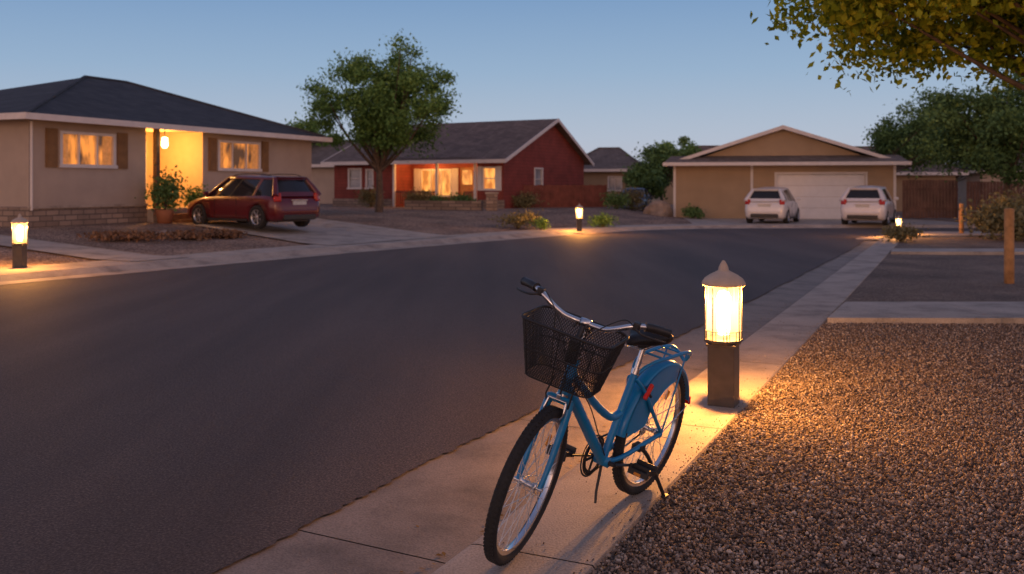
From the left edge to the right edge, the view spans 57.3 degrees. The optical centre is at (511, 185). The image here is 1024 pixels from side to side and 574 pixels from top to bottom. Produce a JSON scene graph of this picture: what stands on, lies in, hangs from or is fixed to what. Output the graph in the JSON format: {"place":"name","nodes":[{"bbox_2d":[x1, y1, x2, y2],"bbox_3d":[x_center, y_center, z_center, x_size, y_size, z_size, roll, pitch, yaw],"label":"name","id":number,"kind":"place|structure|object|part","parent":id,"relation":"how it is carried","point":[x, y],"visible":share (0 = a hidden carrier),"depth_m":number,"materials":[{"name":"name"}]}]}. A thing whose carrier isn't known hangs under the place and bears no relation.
{"place":"outdoors","nodes":[
{"label":"outdoors","id":0,"kind":"place"},
{"bbox_2d":[0,235,182,260],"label":"garden path","id":1,"kind":"structure","parent":0,"point":[73,250],"depth_m":20.61,"materials":[{"name":"concrete"}]},
{"bbox_2d":[197,218,456,244],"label":"driveway","id":2,"kind":"structure","parent":0,"point":[322,231],"depth_m":28.10,"materials":[{"name":"concrete"}]},
{"bbox_2d":[187,173,320,228],"bbox_3d":[-7.942,0.448,28.544,4.520,1.611,2.130,0,0,37],"label":"red suv","id":3,"kind":"object","parent":2,"relation":"on","point":[258,201],"visible":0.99,"depth_m":27.44,"materials":[{"name":"red paint"}]},
{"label":"windows","id":4,"kind":"part","parent":3,"relation":"part of","materials":[{"name":"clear glass"}]},
{"bbox_2d":[0,204,969,267],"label":"gravel yard","id":5,"kind":"structure","parent":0,"point":[448,222],"depth_m":31.57,"materials":[{"name":"brown gravel"}]},
{"bbox_2d":[0,203,147,228],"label":"stone base","id":6,"kind":"object","parent":5,"relation":"on","point":[37,217],"visible":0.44,"depth_m":26.30,"materials":[{"name":"brown stone"}]},
{"bbox_2d":[0,119,311,206],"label":"walls","id":7,"kind":"structure","parent":6,"relation":"on","point":[55,186],"depth_m":26.87,"materials":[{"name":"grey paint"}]},
{"bbox_2d":[45,128,268,171],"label":"windows","id":8,"kind":"structure","parent":7,"relation":"attached to","point":[85,150],"depth_m":27.65,"materials":[{"name":"yellow"}]},
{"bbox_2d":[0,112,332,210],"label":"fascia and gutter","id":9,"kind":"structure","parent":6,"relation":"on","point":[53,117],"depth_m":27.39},
{"bbox_2d":[0,75,331,137],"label":"roof","id":10,"kind":"structure","parent":9,"relation":"on","point":[96,97],"depth_m":30.91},
{"bbox_2d":[70,229,180,241],"bbox_3d":[-9.707,1.253,23.438,2.313,0.338,2.354,0,0,-43],"label":"groundcover plant","id":11,"kind":"object","parent":5,"relation":"on","point":[120,235],"visible":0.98,"depth_m":23.18,"materials":[{"name":"brown plant"}]},
{"bbox_2d":[155,209,173,223],"bbox_3d":[-10.600,0.946,28.600,0.560,0.420,0.560,0,0,0],"label":"plant pot","id":12,"kind":"object","parent":5,"relation":"on","point":[164,216],"visible":0.98,"depth_m":28.41,"materials":[{"name":"ceramic"}]},
{"bbox_2d":[135,164,187,211],"bbox_3d":[-10.572,0.091,28.738,1.456,1.502,1.266,0,0,12],"label":"potted shrub","id":13,"kind":"object","parent":12,"relation":"in","point":[166,192],"visible":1,"depth_m":28.52,"materials":[{"name":"green plant"}]},
{"bbox_2d":[146,128,216,222],"bbox_3d":[-11.145,-0.085,30.199,3.260,3.410,2.570,0,0,23],"label":"porch","id":14,"kind":"object","parent":5,"relation":"on","point":[183,150],"visible":0.1,"depth_m":31.53,"materials":[{"name":"paint"}]},
{"bbox_2d":[153,129,159,208],"bbox_3d":[-12.069,-0.535,30.195,0.939,2.510,2.522,0,0,-31],"label":"front door and post","id":15,"kind":"structure","parent":14,"relation":"on","point":[156,148],"depth_m":29.34,"materials":[{"name":"brown wood"}]},
{"bbox_2d":[161,129,167,147],"bbox_3d":[-10.958,-1.480,29.554,0.209,0.600,0.220,0,0,23],"label":"porch lamp","id":16,"kind":"object","parent":14,"relation":"hanging from","point":[164,142],"visible":1,"depth_m":29.48,"materials":[{"name":"white glass"}]},
{"bbox_2d":[181,183,207,208],"bbox_3d":[-9.953,0.368,29.613,0.976,1.015,0.847,0,0,0],"label":"garden shrub","id":17,"kind":"object","parent":14,"relation":"on","point":[191,195],"visible":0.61,"depth_m":29.48,"materials":[{"name":"green plant"}]},
{"bbox_2d":[160,229,227,240],"bbox_3d":[-8.482,1.299,24.690,1.873,0.331,1.962,0,0,0],"label":"groundcover plant","id":18,"kind":"object","parent":5,"relation":"on","point":[192,234],"visible":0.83,"depth_m":24.32,"materials":[{"name":"brown plant"}]},
{"bbox_2d":[201,227,247,238],"bbox_3d":[-7.864,1.301,25.427,1.304,0.354,1.324,0,0,0],"label":"groundcover plant","id":19,"kind":"object","parent":5,"relation":"on","point":[234,233],"visible":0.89,"depth_m":25.19,"materials":[{"name":"brown plant"}]},
{"bbox_2d":[284,112,345,147],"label":"background tree","id":20,"kind":"object","parent":5,"relation":"on","point":[303,125],"visible":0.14,"depth_m":61.41,"materials":[{"name":"green plant"}]},
{"bbox_2d":[312,167,333,203],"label":"walls","id":21,"kind":"structure","parent":5,"relation":"on","point":[323,180],"depth_m":58.04,"materials":[{"name":"grey paint"}]},
{"bbox_2d":[312,140,350,163],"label":"roof","id":22,"kind":"structure","parent":21,"relation":"on","point":[321,153],"depth_m":59.94,"materials":[{"name":"grey"}]},
{"bbox_2d":[312,164,333,166],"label":"fascia","id":23,"kind":"structure","parent":22,"relation":"attached to","point":[316,165],"depth_m":57.51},
{"bbox_2d":[353,185,388,207],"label":"garden shrub","id":24,"kind":"object","parent":5,"relation":"on","point":[368,196],"visible":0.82,"depth_m":47.66,"materials":[{"name":"green plant"}]},
{"bbox_2d":[296,29,461,211],"bbox_3d":[-5.695,-2.521,39.228,7.177,7.503,6.341,0,0,0],"label":"shade tree","id":25,"kind":"object","parent":5,"relation":"on","point":[381,111],"visible":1,"depth_m":38.46,"materials":[{"name":"green plant"}]},
{"bbox_2d":[400,187,433,202],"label":"garden shrub","id":26,"kind":"object","parent":5,"relation":"on","point":[416,196],"visible":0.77,"depth_m":46.33,"materials":[{"name":"green plant"}]},
{"bbox_2d":[333,157,504,208],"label":"porch","id":27,"kind":"object","parent":5,"relation":"on","point":[392,202],"visible":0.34,"depth_m":48.76,"materials":[{"name":"wood"}]},
{"bbox_2d":[426,193,450,200],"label":"garden shrub","id":28,"kind":"object","parent":5,"relation":"on","point":[436,198],"visible":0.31,"depth_m":45.43,"materials":[{"name":"green plant"}]},
{"bbox_2d":[404,192,498,210],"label":"garden wall","id":29,"kind":"structure","parent":5,"relation":"on","point":[491,201],"depth_m":42.43,"materials":[{"name":"brick"}]},
{"bbox_2d":[334,125,583,207],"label":"walls","id":30,"kind":"structure","parent":5,"relation":"on","point":[554,154],"depth_m":49.57,"materials":[{"name":"red"}]},
{"bbox_2d":[347,166,542,198],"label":"windows and door","id":31,"kind":"structure","parent":30,"relation":"attached to","point":[489,178],"depth_m":49.00,"materials":[{"name":"yellow"}]},
{"bbox_2d":[323,119,591,164],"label":"roof","id":32,"kind":"structure","parent":30,"relation":"on","point":[488,140],"depth_m":49.24,"materials":[{"name":"brown"}]},
{"bbox_2d":[320,118,593,165],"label":"fascia","id":33,"kind":"structure","parent":32,"relation":"attached to","point":[517,151],"depth_m":47.57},
{"bbox_2d":[445,191,479,200],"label":"garden shrub","id":34,"kind":"object","parent":5,"relation":"on","point":[463,197],"visible":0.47,"depth_m":44.35,"materials":[{"name":"green plant"}]},
{"bbox_2d":[487,209,542,228],"bbox_3d":[0.288,1.184,33.330,2.062,0.779,1.937,0,0,-24],"label":"garden shrub","id":35,"kind":"object","parent":5,"relation":"on","point":[518,220],"visible":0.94,"depth_m":33.19,"materials":[{"name":"brown plant"}]},
{"bbox_2d":[511,190,548,207],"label":"garden shrub","id":36,"kind":"object","parent":5,"relation":"on","point":[526,200],"visible":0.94,"depth_m":46.35,"materials":[{"name":"green plant"}]},
{"bbox_2d":[526,217,550,229],"bbox_3d":[1.002,1.337,32.673,0.744,0.517,0.806,0,0,-42],"label":"garden shrub","id":37,"kind":"object","parent":5,"relation":"on","point":[541,223],"visible":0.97,"depth_m":32.54,"materials":[{"name":"green plant"}]},
{"bbox_2d":[524,185,606,207],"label":"fence","id":38,"kind":"object","parent":5,"relation":"on","point":[582,195],"visible":0.81,"depth_m":48.11,"materials":[{"name":"red wood"}]},
{"bbox_2d":[585,210,618,226],"bbox_3d":[3.332,1.259,35.023,1.447,0.686,1.362,0,0,0],"label":"garden shrub","id":39,"kind":"object","parent":5,"relation":"on","point":[603,220],"visible":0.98,"depth_m":34.83,"materials":[{"name":"green plant"}]},
{"bbox_2d":[584,172,639,209],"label":"walls","id":40,"kind":"structure","parent":5,"relation":"on","point":[595,178],"depth_m":60.05,"materials":[{"name":"beige paint"}]},
{"bbox_2d":[584,147,641,168],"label":"roof","id":41,"kind":"structure","parent":40,"relation":"on","point":[609,158],"depth_m":61.26,"materials":[{"name":"grey"}]},
{"bbox_2d":[584,169,631,171],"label":"fascia","id":42,"kind":"structure","parent":41,"relation":"attached to","point":[604,170],"depth_m":59.45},
{"bbox_2d":[607,176,621,190],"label":"windows","id":43,"kind":"structure","parent":40,"relation":"attached to","point":[614,183],"depth_m":59.91,"materials":[{"name":"white glass"}]},
{"bbox_2d":[600,189,633,208],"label":"garden shrub","id":44,"kind":"object","parent":5,"relation":"on","point":[621,200],"visible":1,"depth_m":46.27,"materials":[{"name":"green plant"}]},
{"bbox_2d":[617,183,649,210],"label":"garden shrub","id":45,"kind":"object","parent":5,"relation":"on","point":[635,201],"visible":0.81,"depth_m":48.18,"materials":[{"name":"green plant"}]},
{"bbox_2d":[616,188,651,210],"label":"blue hatchback","id":46,"kind":"object","parent":5,"relation":"on","point":[646,198],"visible":0.22,"depth_m":54.33,"materials":[{"name":"paint"}]},
{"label":"windows","id":47,"kind":"part","parent":46,"relation":"part of","materials":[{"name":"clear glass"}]},
{"bbox_2d":[620,155,670,199],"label":"background tree","id":48,"kind":"object","parent":5,"relation":"on","point":[647,175],"visible":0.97,"depth_m":56.49,"materials":[{"name":"green plant"}]},
{"bbox_2d":[643,200,672,216],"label":"boulder","id":49,"kind":"object","parent":5,"relation":"on","point":[660,208],"visible":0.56,"depth_m":44.07,"materials":[{"name":"stone"}]},
{"bbox_2d":[623,136,693,200],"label":"background tree","id":50,"kind":"object","parent":5,"relation":"on","point":[649,152],"visible":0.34,"depth_m":59.43,"materials":[{"name":"green plant"}]},
{"bbox_2d":[651,180,672,203],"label":"walls","id":51,"kind":"structure","parent":5,"relation":"on","point":[669,194],"depth_m":78.00,"materials":[{"name":"beige paint"}]},
{"bbox_2d":[695,145,719,152],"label":"roof","id":52,"kind":"structure","parent":51,"relation":"on","point":[705,147],"depth_m":81.43,"materials":[{"name":"grey"}]},
{"bbox_2d":[652,138,703,186],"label":"background tree","id":53,"kind":"object","parent":5,"relation":"on","point":[691,146],"visible":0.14,"depth_m":65.43,"materials":[{"name":"green plant"}]},
{"bbox_2d":[681,203,706,218],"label":"garden shrub","id":54,"kind":"object","parent":5,"relation":"on","point":[691,211],"visible":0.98,"depth_m":43.45,"materials":[{"name":"green plant"}]},
{"bbox_2d":[676,129,892,217],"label":"walls","id":55,"kind":"structure","parent":5,"relation":"on","point":[717,191],"depth_m":44.37,"materials":[{"name":"beige paint"}]},
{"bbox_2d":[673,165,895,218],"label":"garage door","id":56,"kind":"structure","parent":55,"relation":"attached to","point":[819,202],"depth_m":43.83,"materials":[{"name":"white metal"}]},
{"bbox_2d":[663,125,911,168],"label":"roof","id":57,"kind":"structure","parent":55,"relation":"on","point":[863,157],"depth_m":43.53,"materials":[{"name":"grey"}]},
{"bbox_2d":[843,87,966,185],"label":"shade tree","id":58,"kind":"object","parent":5,"relation":"on","point":[884,140],"visible":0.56,"depth_m":47.55,"materials":[{"name":"green plant"}]},
{"bbox_2d":[896,175,955,210],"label":"walls","id":59,"kind":"structure","parent":5,"relation":"on","point":[899,178],"depth_m":57.00,"materials":[{"name":"beige paint"}]},
{"bbox_2d":[854,146,963,171],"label":"roof","id":60,"kind":"structure","parent":59,"relation":"on","point":[934,169],"depth_m":57.11,"materials":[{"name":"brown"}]},
{"bbox_2d":[896,172,968,174],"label":"fascia","id":61,"kind":"structure","parent":60,"relation":"attached to","point":[931,173],"depth_m":56.46,"materials":[{"name":"wood"}]},
{"bbox_2d":[902,180,957,217],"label":"wooden fence","id":62,"kind":"object","parent":5,"relation":"on","point":[949,189],"visible":1,"depth_m":42.88,"materials":[{"name":"brown wood"}]},
{"bbox_2d":[866,112,1022,181],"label":"background tree","id":63,"kind":"object","parent":5,"relation":"on","point":[958,176],"visible":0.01,"depth_m":63.69,"materials":[{"name":"green plant"}]},
{"bbox_2d":[888,68,1023,205],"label":"shade tree","id":64,"kind":"object","parent":5,"relation":"on","point":[989,134],"visible":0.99,"depth_m":35.69,"materials":[{"name":"green plant"}]},
{"bbox_2d":[958,173,1023,207],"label":"walls","id":65,"kind":"structure","parent":5,"relation":"on","point":[962,187],"depth_m":63.74,"materials":[{"name":"grey paint"}]},
{"bbox_2d":[955,153,1023,169],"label":"roof","id":66,"kind":"structure","parent":65,"relation":"on","point":[967,168],"depth_m":63.90,"materials":[{"name":"grey"}]},
{"bbox_2d":[967,181,1023,217],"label":"wooden fence","id":67,"kind":"object","parent":5,"relation":"on","point":[989,187],"visible":0.28,"depth_m":42.28,"materials":[{"name":"brown wood"}]},
{"bbox_2d":[0,223,980,273],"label":"pavement","id":68,"kind":"structure","parent":0,"point":[116,262],"depth_m":22.94,"materials":[{"name":"concrete"}]},
{"bbox_2d":[11,214,28,267],"bbox_3d":[-9.250,1.043,17.600,0.304,1.033,0.304,0,0,0],"label":"bollard light","id":69,"kind":"object","parent":68,"relation":"on","point":[19,241],"visible":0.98,"depth_m":17.51,"materials":[{"name":"paint"}]},
{"bbox_2d":[0,228,989,573],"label":"road","id":70,"kind":"structure","parent":0,"point":[200,420],"depth_m":8.30,"materials":[{"name":"grey asphalt"}]},
{"bbox_2d":[0,225,975,284],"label":"kerb","id":71,"kind":"structure","parent":70,"relation":"on","point":[33,276],"depth_m":22.57,"materials":[{"name":"concrete"}]},
{"bbox_2d":[575,203,582,230],"bbox_3d":[2.300,1.084,32.000,0.279,0.949,0.279,0,0,0],"label":"bollard light","id":72,"kind":"object","parent":71,"relation":"on","point":[579,212],"visible":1,"depth_m":31.91,"materials":[{"name":"glass"}]},
{"bbox_2d":[212,234,898,573],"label":"sidewalk","id":73,"kind":"structure","parent":70,"relation":"on","point":[442,501],"depth_m":5.00,"materials":[{"name":"concrete"}]},
{"bbox_2d":[483,277,691,565],"bbox_3d":[0.440,1.020,4.304,0.690,1.124,1.784,15,9,35],"label":"bicycle","id":74,"kind":"object","parent":73,"relation":"on","point":[648,385],"visible":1,"depth_m":4.01,"materials":[{"name":"metal"}]},
{"bbox_2d":[702,260,745,407],"bbox_3d":[1.520,1.063,6.730,0.310,1.054,0.310,0,0,25],"label":"bollard light","id":75,"kind":"object","parent":73,"relation":"on","point":[724,286],"visible":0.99,"depth_m":6.64,"materials":[{"name":"painted metal"},{"name":"glass"}]},
{"bbox_2d":[896,215,901,227],"bbox_3d":[12.100,1.256,29.300,0.192,0.654,0.192,0,0,0],"label":"bollard light","id":76,"kind":"object","parent":73,"relation":"on","point":[898,218],"visible":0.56,"depth_m":29.24,"materials":[{"name":"glass"}]},
{"bbox_2d":[0,0,1016,161],"label":"sky","id":77,"kind":"structure","parent":0,"point":[615,73],"materials":[{"name":"blue"}]},
{"bbox_2d":[594,237,1023,573],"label":"gravel verge","id":78,"kind":"structure","parent":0,"point":[890,277],"depth_m":7.25,"materials":[{"name":"brown gravel"}]},
{"bbox_2d":[400,306,990,571],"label":"fallen leaves","id":79,"kind":"object","parent":78,"relation":"on","point":[443,553],"visible":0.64,"depth_m":4.85,"materials":[{"name":"brown plant"}]},
{"bbox_2d":[503,314,1023,573],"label":"gravel","id":80,"kind":"structure","parent":78,"relation":"on","point":[789,565],"depth_m":5.13,"materials":[{"name":"brown gravel"}]},
{"bbox_2d":[750,0,1023,99],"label":"street tree","id":81,"kind":"object","parent":78,"relation":"on","point":[996,27],"visible":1,"depth_m":10.36,"materials":[{"name":"green plant"}]},
{"bbox_2d":[874,221,930,242],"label":"ornamental grass","id":82,"kind":"object","parent":78,"relation":"on","point":[902,233],"depth_m":26.05,"materials":[{"name":"green plant"}]},
{"bbox_2d":[827,231,1023,323],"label":"footpath","id":83,"kind":"structure","parent":78,"relation":"on","point":[942,312],"depth_m":11.47,"materials":[{"name":"concrete"}]},
{"bbox_2d":[959,203,963,232],"bbox_3d":[14.300,1.117,29.800,0.143,1.105,0.139,0,0,0],"label":"wooden post","id":84,"kind":"object","parent":83,"relation":"on","point":[961,205],"visible":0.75,"depth_m":29.74,"materials":[{"name":"brown wood"}]},
{"bbox_2d":[978,186,1023,218],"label":"ornamental grass","id":85,"kind":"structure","parent":83,"relation":"on","point":[1011,199],"depth_m":28.93,"materials":[{"name":"beige plant"}]},
{"bbox_2d":[1004,208,1014,283],"bbox_3d":[8.000,1.018,15.070,0.153,1.305,0.149,0,0,0],"label":"wooden post","id":86,"kind":"object","parent":78,"relation":"on","point":[1009,265],"visible":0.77,"depth_m":15.01,"materials":[{"name":"brown wood"}]},
{"bbox_2d":[683,217,958,223],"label":"driveway","id":87,"kind":"structure","parent":0,"point":[740,221],"depth_m":40.58,"materials":[{"name":"concrete"}]},
{"bbox_2d":[744,187,800,223],"bbox_3d":[11.046,0.806,39.591,2.010,1.503,3.970,0,0,26],"label":"white hatchback","id":88,"kind":"object","parent":87,"relation":"on","point":[764,203],"visible":1,"depth_m":38.02,"materials":[{"name":"paint"}]},
{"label":"windows","id":89,"kind":"part","parent":88,"relation":"part of","materials":[{"name":"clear glass"}]},
{"bbox_2d":[840,186,898,224],"bbox_3d":[14.495,0.781,37.991,2.050,1.553,4.120,0,0,28],"label":"white hatchback","id":90,"kind":"object","parent":87,"relation":"on","point":[867,203],"visible":1,"depth_m":36.36,"materials":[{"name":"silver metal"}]},
{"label":"windows","id":91,"kind":"part","parent":90,"relation":"part of","materials":[{"name":"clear glass"}]},
{"bbox_2d":[954,195,1023,240],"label":"ornamental grass","id":92,"kind":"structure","parent":0,"point":[993,221],"depth_m":27.37,"materials":[{"name":"green plant"}]}
]}

